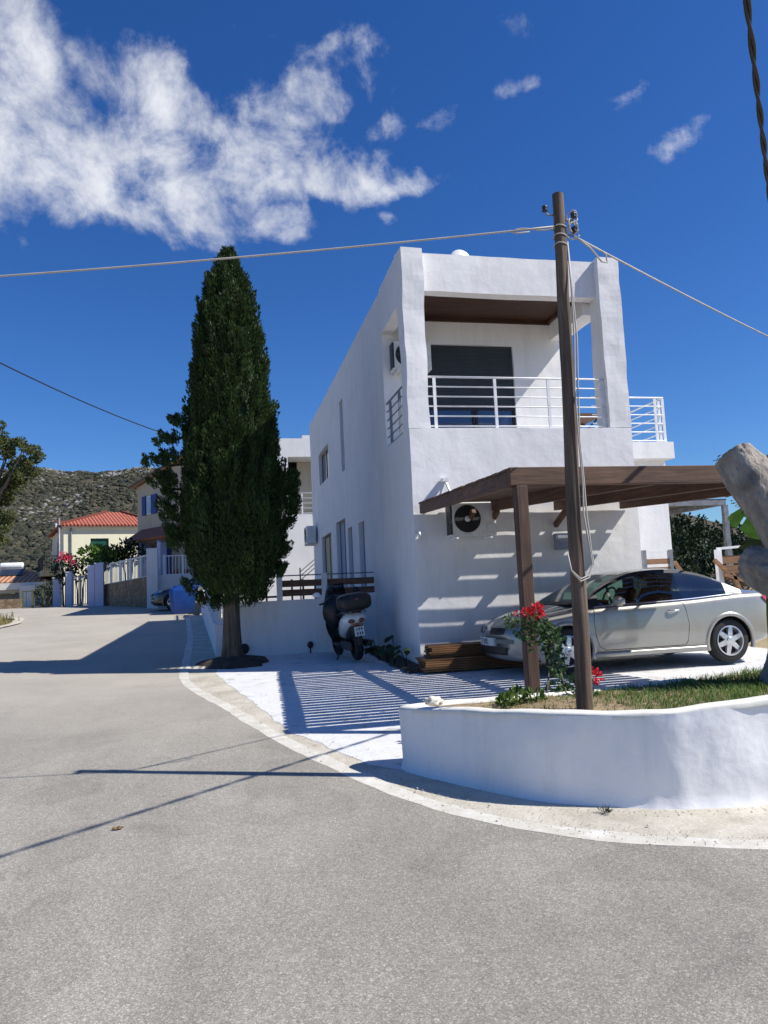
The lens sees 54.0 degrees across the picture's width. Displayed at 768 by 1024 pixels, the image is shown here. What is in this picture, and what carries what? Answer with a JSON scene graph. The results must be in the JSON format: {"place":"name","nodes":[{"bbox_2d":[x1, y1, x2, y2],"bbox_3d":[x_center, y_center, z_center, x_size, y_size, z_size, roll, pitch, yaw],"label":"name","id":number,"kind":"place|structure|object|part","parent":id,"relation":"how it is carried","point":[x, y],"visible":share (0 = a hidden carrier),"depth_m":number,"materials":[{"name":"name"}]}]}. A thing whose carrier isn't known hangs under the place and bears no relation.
{"place":"outdoors","nodes":[
{"label":"outdoors","id":0,"kind":"place"},
{"bbox_2d":[3,470,746,571],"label":"hill","id":1,"kind":"structure","parent":0,"point":[111,487],"depth_m":224.52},
{"bbox_2d":[0,466,154,593],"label":"scrub","id":2,"kind":"object","parent":1,"relation":"on","point":[31,529],"visible":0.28,"depth_m":221.71,"materials":[{"name":"plant"}]},
{"bbox_2d":[1,466,156,523],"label":"rock outcrops","id":3,"kind":"object","parent":1,"relation":"on","point":[78,495],"visible":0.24,"depth_m":230.58,"materials":[{"name":"stone"}]},
{"bbox_2d":[0,606,767,1023],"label":"road","id":4,"kind":"structure","parent":0,"point":[234,870],"depth_m":3.72,"materials":[{"name":"asphalt"}]},
{"bbox_2d":[0,617,23,627],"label":"kerb","id":5,"kind":"structure","parent":4,"relation":"on","point":[15,621],"depth_m":27.75,"materials":[{"name":"beige concrete"}]},
{"bbox_2d":[72,575,87,604],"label":"metal gate","id":6,"kind":"structure","parent":4,"relation":"on","point":[79,589],"depth_m":40.86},
{"bbox_2d":[146,548,158,608],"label":"gate pillar","id":7,"kind":"structure","parent":4,"relation":"on","point":[152,567],"depth_m":34.63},
{"bbox_2d":[150,578,202,609],"bbox_3d":[-7.658,3.430,32.953,4.910,1.577,2.442,-1,-6,-12],"label":"parked car","id":8,"kind":"object","parent":4,"relation":"on","point":[160,597],"visible":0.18,"depth_m":31.69,"materials":[{"name":"black paint"}]},
{"bbox_2d":[169,585,201,613],"bbox_3d":[-7.838,3.470,29.924,1.320,1.110,1.000,-1,-6,-12],"label":"blue bin","id":9,"kind":"object","parent":4,"relation":"on","point":[181,601],"visible":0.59,"depth_m":29.42,"materials":[{"name":"plastic"}]},
{"bbox_2d":[179,618,767,848],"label":"edge line","id":10,"kind":"object","parent":4,"relation":"on","point":[394,790],"visible":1,"depth_m":4.96,"materials":[{"name":"paint"}]},
{"bbox_2d":[190,678,767,849],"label":"grit","id":11,"kind":"object","parent":10,"relation":"on","point":[480,789],"visible":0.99,"depth_m":4.98,"materials":[{"name":"gravel"}]},
{"bbox_2d":[187,613,767,838],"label":"concrete kerb strip","id":12,"kind":"object","parent":4,"relation":"on","point":[746,823],"visible":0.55,"depth_m":4.86,"materials":[{"name":"concrete"}]},
{"bbox_2d":[193,587,202,614],"bbox_3d":[-7.048,3.399,28.714,0.222,1.110,0.577,-6,-7,27],"label":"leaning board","id":13,"kind":"object","parent":12,"relation":"on","point":[197,609],"visible":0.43,"depth_m":28.58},
{"bbox_2d":[596,803,612,813],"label":"weed","id":14,"kind":"object","parent":12,"relation":"on","point":[607,809],"visible":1,"depth_m":4.72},
{"bbox_2d":[0,0,767,523],"label":"sky","id":15,"kind":"structure","parent":0,"point":[133,132],"materials":[{"name":"blue"}]},
{"bbox_2d":[1,587,767,647],"bbox_3d":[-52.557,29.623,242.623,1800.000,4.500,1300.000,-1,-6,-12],"label":"ground","id":16,"kind":"structure","parent":0,"point":[763,643],"depth_m":14.14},
{"bbox_2d":[0,611,19,625],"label":"dry grass","id":17,"kind":"structure","parent":16,"relation":"on","point":[3,619],"depth_m":27.42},
{"bbox_2d":[0,599,20,608],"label":"street wall","id":18,"kind":"structure","parent":16,"relation":"on","point":[9,603],"depth_m":45.90,"materials":[{"name":"stone"}]},
{"bbox_2d":[0,420,46,547],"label":"olive green tree","id":19,"kind":"object","parent":16,"relation":"on","point":[13,479],"visible":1,"depth_m":28.75,"materials":[{"name":"green plant"}]},
{"bbox_2d":[0,569,52,606],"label":"house","id":20,"kind":"structure","parent":16,"relation":"on","point":[27,580],"depth_m":53.37,"materials":[{"name":"paint"}]},
{"bbox_2d":[0,562,25,576],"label":"solar water heater","id":21,"kind":"object","parent":20,"relation":"on","point":[13,569],"visible":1,"depth_m":55.79,"materials":[{"name":"white paint"}]},
{"bbox_2d":[34,579,61,606],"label":"bush","id":22,"kind":"object","parent":16,"relation":"on","point":[45,588],"visible":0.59,"depth_m":44.44,"materials":[{"name":"green plant"}]},
{"bbox_2d":[52,577,60,606],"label":"gate pillar","id":23,"kind":"structure","parent":16,"relation":"on","point":[56,595],"depth_m":42.62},
{"bbox_2d":[57,518,61,572],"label":"street pole","id":24,"kind":"object","parent":16,"relation":"on","point":[58,525],"visible":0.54,"depth_m":46.84,"materials":[{"name":"metal"}]},
{"bbox_2d":[49,551,80,606],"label":"bougainvillea","id":25,"kind":"object","parent":16,"relation":"on","point":[65,558],"visible":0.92,"depth_m":41.52,"materials":[{"name":"pink plant"}]},
{"bbox_2d":[65,571,73,606],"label":"gate pillar","id":26,"kind":"structure","parent":16,"relation":"on","point":[69,575],"depth_m":41.09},
{"bbox_2d":[73,563,87,605],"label":"bush","id":27,"kind":"object","parent":16,"relation":"on","point":[81,567],"visible":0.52,"depth_m":42.57,"materials":[{"name":"green plant"}]},
{"bbox_2d":[37,510,137,605],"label":"cream house","id":28,"kind":"structure","parent":16,"relation":"on","point":[106,527],"depth_m":52.96,"materials":[{"name":"paint"}]},
{"bbox_2d":[91,538,108,562],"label":"window","id":29,"kind":"structure","parent":28,"relation":"in","point":[103,541],"depth_m":52.88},
{"bbox_2d":[87,565,94,605],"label":"gate pillar","id":30,"kind":"structure","parent":16,"relation":"on","point":[91,585],"depth_m":38.91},
{"bbox_2d":[94,562,104,605],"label":"gate pillar","id":31,"kind":"structure","parent":16,"relation":"on","point":[99,586],"depth_m":38.63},
{"bbox_2d":[76,543,130,583],"bbox_3d":[-15.138,3.306,39.897,3.692,3.368,2.328,-8,-8,42],"label":"bush","id":32,"kind":"object","parent":16,"relation":"on","point":[110,556],"visible":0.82,"depth_m":39.43,"materials":[{"name":"green plant"}]},
{"bbox_2d":[104,577,146,607],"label":"stone wall","id":33,"kind":"structure","parent":16,"relation":"on","point":[131,593],"depth_m":36.99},
{"bbox_2d":[104,555,146,584],"bbox_3d":[-12.923,2.917,37.602,0.123,1.350,5.910,3,-8,-42],"label":"white railing","id":34,"kind":"object","parent":33,"relation":"on","point":[130,566],"visible":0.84,"depth_m":37.40,"materials":[{"name":"metal"}]},
{"bbox_2d":[114,537,145,579],"bbox_3d":[-13.297,3.058,39.608,1.560,3.656,2.448,2,-8,-39],"label":"bush","id":35,"kind":"object","parent":16,"relation":"on","point":[132,548],"visible":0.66,"depth_m":39.49,"materials":[{"name":"green plant"}]},
{"bbox_2d":[158,574,195,606],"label":"terrace parapet","id":36,"kind":"structure","parent":16,"relation":"on","point":[166,581],"depth_m":35.30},
{"bbox_2d":[163,554,192,574],"bbox_3d":[-9.115,2.480,35.781,2.676,0.980,0.090,-1,-6,-12],"label":"white railing","id":37,"kind":"object","parent":36,"relation":"on","point":[164,564],"visible":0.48,"depth_m":35.59,"materials":[{"name":"metal"}]},
{"bbox_2d":[123,454,297,576],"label":"beige house","id":38,"kind":"structure","parent":16,"relation":"on","point":[150,533],"depth_m":40.17,"materials":[{"name":"paint"}]},
{"bbox_2d":[0,362,171,435],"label":"telephone wire","id":39,"kind":"object","parent":38,"relation":"attached to","point":[73,397],"visible":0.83,"depth_m":27.39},
{"bbox_2d":[142,494,156,515],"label":"window","id":40,"kind":"structure","parent":38,"relation":"in","point":[147,502],"depth_m":41.35,"materials":[{"name":"white paint"}]},
{"bbox_2d":[167,543,171,573],"bbox_3d":[-11.480,2.767,39.802,1.000,2.247,0.040,-8,-8,44],"label":"window","id":41,"kind":"structure","parent":38,"relation":"in","point":[169,552],"depth_m":39.59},
{"bbox_2d":[202,588,221,655],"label":"roadside wall","id":42,"kind":"structure","parent":16,"relation":"on","point":[212,620],"depth_m":16.18,"materials":[{"name":"white paint"}]},
{"bbox_2d":[221,435,314,611],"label":"wing","id":43,"kind":"structure","parent":16,"relation":"on","point":[297,450],"depth_m":31.13,"materials":[{"name":"paint"}]},
{"bbox_2d":[222,596,377,655],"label":"wall","id":44,"kind":"structure","parent":16,"relation":"on","point":[282,627],"depth_m":14.74,"materials":[{"name":"white paint"}]},
{"bbox_2d":[245,572,374,601],"bbox_3d":[-1.528,1.465,14.957,2.740,0.558,0.117,-1,-6,-12],"label":"board fence","id":45,"kind":"object","parent":44,"relation":"on","point":[323,581],"visible":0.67,"depth_m":14.98,"materials":[{"name":"brown wood"}]},
{"bbox_2d":[299,560,314,599],"bbox_3d":[-2.384,2.416,25.152,0.850,2.195,0.040,-1,-6,-12],"label":"stair handrail","id":46,"kind":"object","parent":16,"relation":"on","point":[300,570],"visible":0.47,"depth_m":25.11,"materials":[{"name":"metal"}]},
{"bbox_2d":[309,247,674,663],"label":"white house","id":47,"kind":"structure","parent":16,"relation":"on","point":[482,398],"depth_m":13.16,"materials":[{"name":"paint"}]},
{"bbox_2d":[304,526,317,551],"bbox_3d":[-2.363,0.883,24.301,0.380,0.810,0.802,-1,-6,-12],"label":"air conditioner","id":48,"kind":"object","parent":47,"relation":"attached to","point":[309,535],"visible":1,"depth_m":23.94,"materials":[{"name":"white plastic"}]},
{"bbox_2d":[321,448,328,482],"bbox_3d":[-1.686,-1.377,22.384,0.051,0.950,2.000,-1,-6,-12],"label":"window","id":49,"kind":"structure","parent":47,"relation":"in","point":[325,474],"depth_m":22.76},
{"bbox_2d":[325,534,332,578],"bbox_3d":[-1.529,1.842,22.005,0.051,2.360,2.000,-1,-6,-12],"label":"window","id":50,"kind":"structure","parent":47,"relation":"in","point":[328,544],"depth_m":22.45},
{"bbox_2d":[340,520,347,586],"bbox_3d":[-0.956,1.515,19.361,0.051,2.620,1.450,-1,-6,-12],"label":"window","id":51,"kind":"structure","parent":47,"relation":"in","point":[342,524],"depth_m":19.78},
{"bbox_2d":[363,523,366,585],"bbox_3d":[-0.339,1.357,16.527,0.050,2.300,0.650,-1,-6,-12],"label":"window","id":52,"kind":"structure","parent":47,"relation":"in","point":[363,523],"depth_m":16.84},
{"bbox_2d":[389,341,431,375],"bbox_3d":[0.489,-2.754,14.045,0.742,0.790,0.380,-1,-6,-12],"label":"air conditioner","id":53,"kind":"object","parent":47,"relation":"attached to","point":[395,358],"visible":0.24,"depth_m":13.87,"materials":[{"name":"white plastic"}]},
{"bbox_2d":[439,478,450,494],"bbox_3d":[0.976,-0.377,12.021,0.169,0.350,0.302,-1,-6,-17],"label":"wall lamp bracket","id":54,"kind":"object","parent":47,"relation":"attached to","point":[444,480],"depth_m":12.06,"materials":[{"name":"metal"}]},
{"bbox_2d":[451,250,468,255],"bbox_3d":[1.425,-4.661,15.450,0.480,1.064,1.100,-1,-6,-12],"label":"roof water tank","id":55,"kind":"object","parent":47,"relation":"on","point":[458,252],"visible":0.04,"depth_m":14.97,"materials":[{"name":"white paint"}]},
{"bbox_2d":[445,502,496,540],"bbox_3d":[1.385,0.251,12.048,0.762,0.790,0.380,-1,-6,-12],"label":"air conditioner","id":56,"kind":"object","parent":47,"relation":"attached to","point":[460,523],"visible":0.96,"depth_m":11.90,"materials":[{"name":"white plastic"}]},
{"bbox_2d":[553,533,567,549],"bbox_3d":[2.944,0.490,12.470,0.240,0.270,0.106,-1,-6,-12],"label":"meter box","id":57,"kind":"object","parent":47,"relation":"attached to","point":[560,541],"visible":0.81,"depth_m":12.42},
{"bbox_2d":[558,535,567,541],"bbox_3d":[2.952,0.435,12.427,0.180,0.110,0.008,-1,-6,-12],"label":"box door","id":58,"kind":"structure","parent":57,"relation":"in","point":[561,538],"depth_m":12.42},
{"bbox_2d":[580,413,596,427],"bbox_3d":[3.954,-1.561,15.650,1.000,0.796,0.900,-1,-6,-12],"label":"terrace table","id":59,"kind":"object","parent":47,"relation":"on","point":[583,421],"visible":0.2,"depth_m":15.65,"materials":[{"name":"brown wood"}]},
{"bbox_2d":[399,671,767,808],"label":"planter wall","id":60,"kind":"structure","parent":16,"relation":"on","point":[707,755],"depth_m":4.90,"materials":[{"name":"paint"}]},
{"bbox_2d":[432,675,767,710],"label":"planting soil","id":61,"kind":"structure","parent":60,"relation":"in","point":[600,706],"depth_m":5.84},
{"bbox_2d":[424,696,444,706],"bbox_3d":[0.399,1.492,5.951,0.177,0.080,0.103,2,-7,-37],"label":"stone","id":62,"kind":"object","parent":61,"relation":"on","point":[437,701],"visible":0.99,"depth_m":5.92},
{"bbox_2d":[494,691,516,707],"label":"weed","id":63,"kind":"object","parent":61,"relation":"on","point":[507,694],"visible":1,"depth_m":5.79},
{"bbox_2d":[502,683,531,705],"bbox_3d":[1.043,1.482,5.975,0.284,0.235,0.264,-1,-6,-12],"label":"weed","id":64,"kind":"object","parent":61,"relation":"on","point":[516,689],"visible":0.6,"depth_m":5.96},
{"bbox_2d":[521,686,548,702],"bbox_3d":[1.200,1.473,5.985,0.225,0.182,0.201,-3,-6,2],"label":"weed","id":65,"kind":"object","parent":61,"relation":"on","point":[542,696],"visible":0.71,"depth_m":5.96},
{"bbox_2d":[501,601,574,693],"bbox_3d":[1.473,1.283,6.592,0.579,1.008,0.823,1,-7,-32],"label":"geranium","id":66,"kind":"object","parent":61,"relation":"on","point":[546,629],"visible":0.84,"depth_m":6.75,"materials":[{"name":"green plant"}]},
{"bbox_2d":[542,191,594,709],"bbox_3d":[1.461,-0.495,5.732,0.316,4.062,0.146,-1,-6,-12],"label":"utility pole","id":67,"kind":"object","parent":61,"relation":"on","point":[580,617],"visible":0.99,"depth_m":5.68,"materials":[{"name":"paint"}]},
{"bbox_2d":[0,225,554,276],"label":"overhead cable","id":68,"kind":"object","parent":67,"relation":"attached to","point":[153,264],"visible":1,"depth_m":5.79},
{"bbox_2d":[510,227,554,233],"bbox_3d":[1.157,-2.199,5.884,0.362,0.047,0.012,-2,-6,-2],"label":"cable clamp","id":69,"kind":"object","parent":68,"relation":"attached to","point":[529,231],"visible":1,"depth_m":5.88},
{"bbox_2d":[573,235,767,336],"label":"overhead cable","id":70,"kind":"object","parent":67,"relation":"attached to","point":[621,261],"visible":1,"depth_m":7.03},
{"bbox_2d":[579,240,607,262],"bbox_3d":[1.698,-2.119,6.119,0.476,0.111,0.013,3,-8,-45],"label":"cable loop","id":71,"kind":"object","parent":70,"relation":"hanging from","point":[592,250],"visible":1,"depth_m":6.15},
{"bbox_2d":[571,666,604,696],"bbox_3d":[1.652,1.409,6.109,0.289,0.312,0.221,-1,-6,-12],"label":"geranium","id":72,"kind":"object","parent":61,"relation":"on","point":[594,681],"visible":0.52,"depth_m":6.12,"materials":[{"name":"red plant"}]},
{"bbox_2d":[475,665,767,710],"bbox_3d":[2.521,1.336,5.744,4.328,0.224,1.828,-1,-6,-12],"label":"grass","id":73,"kind":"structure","parent":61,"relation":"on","point":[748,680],"depth_m":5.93,"materials":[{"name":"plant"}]},
{"bbox_2d":[713,443,767,685],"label":"pruned tree","id":74,"kind":"object","parent":61,"relation":"on","point":[742,469],"visible":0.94,"depth_m":6.34,"materials":[{"name":"grey plant"}]},
{"bbox_2d":[674,561,682,569],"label":"leaning plank","id":75,"kind":"object","parent":16,"relation":"on","point":[677,565],"visible":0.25,"depth_m":14.46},
{"bbox_2d":[668,499,732,584],"bbox_3d":[6.482,1.775,19.735,3.062,3.707,4.100,-1,-6,-12],"label":"metal canopy","id":76,"kind":"object","parent":16,"relation":"on","point":[682,507],"visible":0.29,"depth_m":18.20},
{"bbox_2d":[669,512,747,586],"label":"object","id":77,"kind":"object","parent":16,"relation":"on","point":[696,545],"visible":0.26,"depth_m":96.43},
{"bbox_2d":[713,545,743,588],"bbox_3d":[7.881,1.707,15.900,2.053,2.135,0.215,-1,-6,-12],"label":"wooden railing","id":78,"kind":"object","parent":16,"relation":"on","point":[722,570],"visible":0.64,"depth_m":15.79,"materials":[{"name":"white paint"}]},
{"bbox_2d":[706,572,752,589],"bbox_3d":[7.833,1.579,16.751,1.763,0.727,1.067,-1,-6,-12],"label":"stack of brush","id":79,"kind":"object","parent":16,"relation":"on","point":[742,584],"visible":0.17,"depth_m":16.70,"materials":[{"name":"brown plant"}]},
{"bbox_2d":[215,647,767,770],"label":"driveway","id":80,"kind":"structure","parent":0,"point":[351,701],"depth_m":10.11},
{"bbox_2d":[194,655,269,668],"bbox_3d":[-2.722,2.670,13.470,1.376,0.186,1.500,-1,-6,-12],"label":"soil bed","id":81,"kind":"object","parent":80,"relation":"on","point":[242,661],"visible":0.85,"depth_m":13.08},
{"bbox_2d":[140,245,302,657],"bbox_3d":[-2.943,-1.141,13.946,2.553,7.912,2.124,-5,-6,22],"label":"cypress tree","id":82,"kind":"object","parent":81,"relation":"on","point":[233,497],"visible":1,"depth_m":13.47,"materials":[{"name":"green plant"}]},
{"bbox_2d":[242,644,248,654],"bbox_3d":[-2.671,2.659,14.450,0.170,0.265,0.097,-1,-6,-12],"label":"garden light","id":83,"kind":"object","parent":80,"relation":"on","point":[245,647],"visible":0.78,"depth_m":14.42,"materials":[{"name":"black plastic"}]},
{"bbox_2d":[307,641,312,652],"bbox_3d":[-1.437,2.645,14.719,0.119,0.236,0.097,-1,-6,-12],"label":"garden light","id":84,"kind":"object","parent":80,"relation":"on","point":[310,644],"visible":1,"depth_m":14.69,"materials":[{"name":"black plastic"}]},
{"bbox_2d":[313,583,372,659],"bbox_3d":[-0.767,1.989,13.652,0.901,1.405,2.027,-1,-6,-18],"label":"motor scooter","id":85,"kind":"object","parent":80,"relation":"on","point":[344,617],"visible":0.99,"depth_m":13.04,"materials":[{"name":"plastic"}]},
{"bbox_2d":[365,640,385,660],"bbox_3d":[-0.159,2.344,12.768,0.374,0.364,0.272,-1,-6,-12],"label":"leafy plant","id":86,"kind":"object","parent":80,"relation":"on","point":[373,648],"visible":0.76,"depth_m":12.76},
{"bbox_2d":[364,646,418,671],"bbox_3d":[0.097,2.527,13.119,0.323,0.158,3.600,-1,-6,-12],"label":"soil strip","id":87,"kind":"object","parent":80,"relation":"on","point":[411,665],"visible":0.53,"depth_m":12.30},
{"bbox_2d":[376,644,392,662],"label":"leafy plant","id":88,"kind":"object","parent":87,"relation":"on","point":[382,653],"visible":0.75,"depth_m":12.38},
{"bbox_2d":[384,635,400,663],"bbox_3d":[0.149,2.235,12.181,0.278,0.469,0.382,-1,-6,-12],"label":"leafy plant","id":89,"kind":"object","parent":87,"relation":"on","point":[390,650],"visible":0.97,"depth_m":12.20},
{"bbox_2d":[393,647,409,666],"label":"leafy plant","id":90,"kind":"object","parent":87,"relation":"on","point":[406,650],"visible":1,"depth_m":11.79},
{"bbox_2d":[421,664,522,672],"bbox_3d":[1.450,2.364,11.476,1.770,0.027,0.223,-1,-6,-13],"label":"wooden plank","id":91,"kind":"object","parent":80,"relation":"on","point":[467,668],"visible":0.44,"depth_m":11.34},
{"bbox_2d":[419,661,522,670],"bbox_3d":[1.422,2.332,11.475,1.770,0.027,0.223,-1,-6,-13],"label":"wooden plank","id":92,"kind":"object","parent":91,"relation":"on","point":[463,666],"visible":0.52,"depth_m":11.35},
{"bbox_2d":[421,660,520,667],"bbox_3d":[1.454,2.298,11.481,1.770,0.027,0.223,-1,-6,-12],"label":"wooden plank","id":93,"kind":"object","parent":92,"relation":"on","point":[462,664],"visible":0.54,"depth_m":11.34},
{"bbox_2d":[422,659,502,665],"bbox_3d":[1.460,2.265,11.487,1.770,0.027,0.223,-1,-6,-12],"label":"wooden plank","id":94,"kind":"object","parent":93,"relation":"on","point":[456,662],"visible":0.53,"depth_m":11.32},
{"bbox_2d":[422,657,496,663],"bbox_3d":[1.458,2.233,11.495,1.770,0.027,0.223,-1,-6,-13],"label":"wooden plank","id":95,"kind":"object","parent":94,"relation":"on","point":[455,660],"visible":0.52,"depth_m":11.31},
{"bbox_2d":[420,654,489,660],"bbox_3d":[1.429,2.199,11.479,1.770,0.027,0.223,-1,-6,-12],"label":"wooden plank","id":96,"kind":"object","parent":95,"relation":"on","point":[452,658],"visible":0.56,"depth_m":11.33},
{"bbox_2d":[426,653,484,657],"bbox_3d":[1.418,2.178,11.576,1.540,0.024,0.188,-1,-6,-13],"label":"wooden plank","id":97,"kind":"object","parent":96,"relation":"on","point":[428,656],"visible":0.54,"depth_m":11.42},
{"bbox_2d":[427,651,483,655],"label":"wooden plank","id":98,"kind":"object","parent":97,"relation":"on","point":[469,652],"visible":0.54,"depth_m":11.41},
{"bbox_2d":[426,649,481,653],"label":"wooden plank","id":99,"kind":"object","parent":98,"relation":"on","point":[430,652],"visible":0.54,"depth_m":11.42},
{"bbox_2d":[429,647,480,651],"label":"wooden plank","id":100,"kind":"object","parent":99,"relation":"on","point":[455,649],"visible":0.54,"depth_m":11.43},
{"bbox_2d":[428,645,480,649],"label":"wooden plank","id":101,"kind":"object","parent":100,"relation":"on","point":[453,647],"visible":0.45,"depth_m":11.43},
{"bbox_2d":[425,642,480,647],"bbox_3d":[1.396,2.029,11.588,1.540,0.024,0.188,-1,-6,-13],"label":"wooden plank","id":102,"kind":"object","parent":101,"relation":"on","point":[452,645],"visible":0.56,"depth_m":11.45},
{"bbox_2d":[418,465,731,692],"bbox_3d":[3.240,0.896,10.017,5.140,2.725,4.907,-1,-6,-12],"label":"pergola","id":103,"kind":"object","parent":80,"relation":"on","point":[519,490],"visible":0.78,"depth_m":7.62,"materials":[{"name":"wood"}]},
{"bbox_2d":[481,569,767,674],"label":"parked car","id":104,"kind":"object","parent":80,"relation":"on","point":[633,612],"visible":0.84,"depth_m":10.74,"materials":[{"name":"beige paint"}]},
{"bbox_3d":[3.308,1.255,12.161,1.295,0.423,0.179,-1,-6,-12],"label":"side window","id":105,"kind":"part","parent":104,"relation":"part of","materials":[{"name":"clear glass"}]},
{"bbox_3d":[3.613,1.098,10.755,1.295,0.423,0.179,-1,-6,-12],"label":"side window","id":106,"kind":"part","parent":104,"relation":"part of","materials":[{"name":"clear glass"}]},
{"bbox_3d":[4.293,1.217,12.379,0.725,0.377,0.179,-1,-6,-12],"label":"quarter window","id":107,"kind":"part","parent":104,"relation":"part of","materials":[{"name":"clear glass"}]},
{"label":"quarter window","id":108,"kind":"part","parent":104,"relation":"part of","materials":[{"name":"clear glass"}]},
{"bbox_2d":[641,549,673,568],"bbox_3d":[5.149,1.567,14.034,0.621,1.722,0.080,-1,-6,-12],"label":"slatted frame","id":109,"kind":"object","parent":80,"relation":"on","point":[668,560],"visible":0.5,"depth_m":14.08,"materials":[{"name":"white paint"}]},
{"bbox_2d":[727,508,767,632],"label":"banana plant","id":110,"kind":"object","parent":80,"relation":"on","point":[735,518],"visible":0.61,"depth_m":9.03,"materials":[{"name":"green plant"}]},
{"bbox_2d":[743,0,767,200],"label":"twisted cable","id":111,"kind":"object","parent":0,"point":[747,5],"visible":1,"depth_m":4.84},
{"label":"wooden plank","id":112,"kind":"object","parent":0,"visible":0},
{"bbox_2d":[425,641,480,645],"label":"wooden plank","id":113,"kind":"object","parent":112,"relation":"on","point":[452,643],"visible":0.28,"depth_m":11.71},
{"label":"side road","id":114,"kind":"structure","parent":0,"visible":0},
{"bbox_2d":[21,589,52,607],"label":"gate","id":115,"kind":"structure","parent":114,"relation":"on","point":[42,599],"depth_m":43.23,"materials":[{"name":"metal"}]}
]}

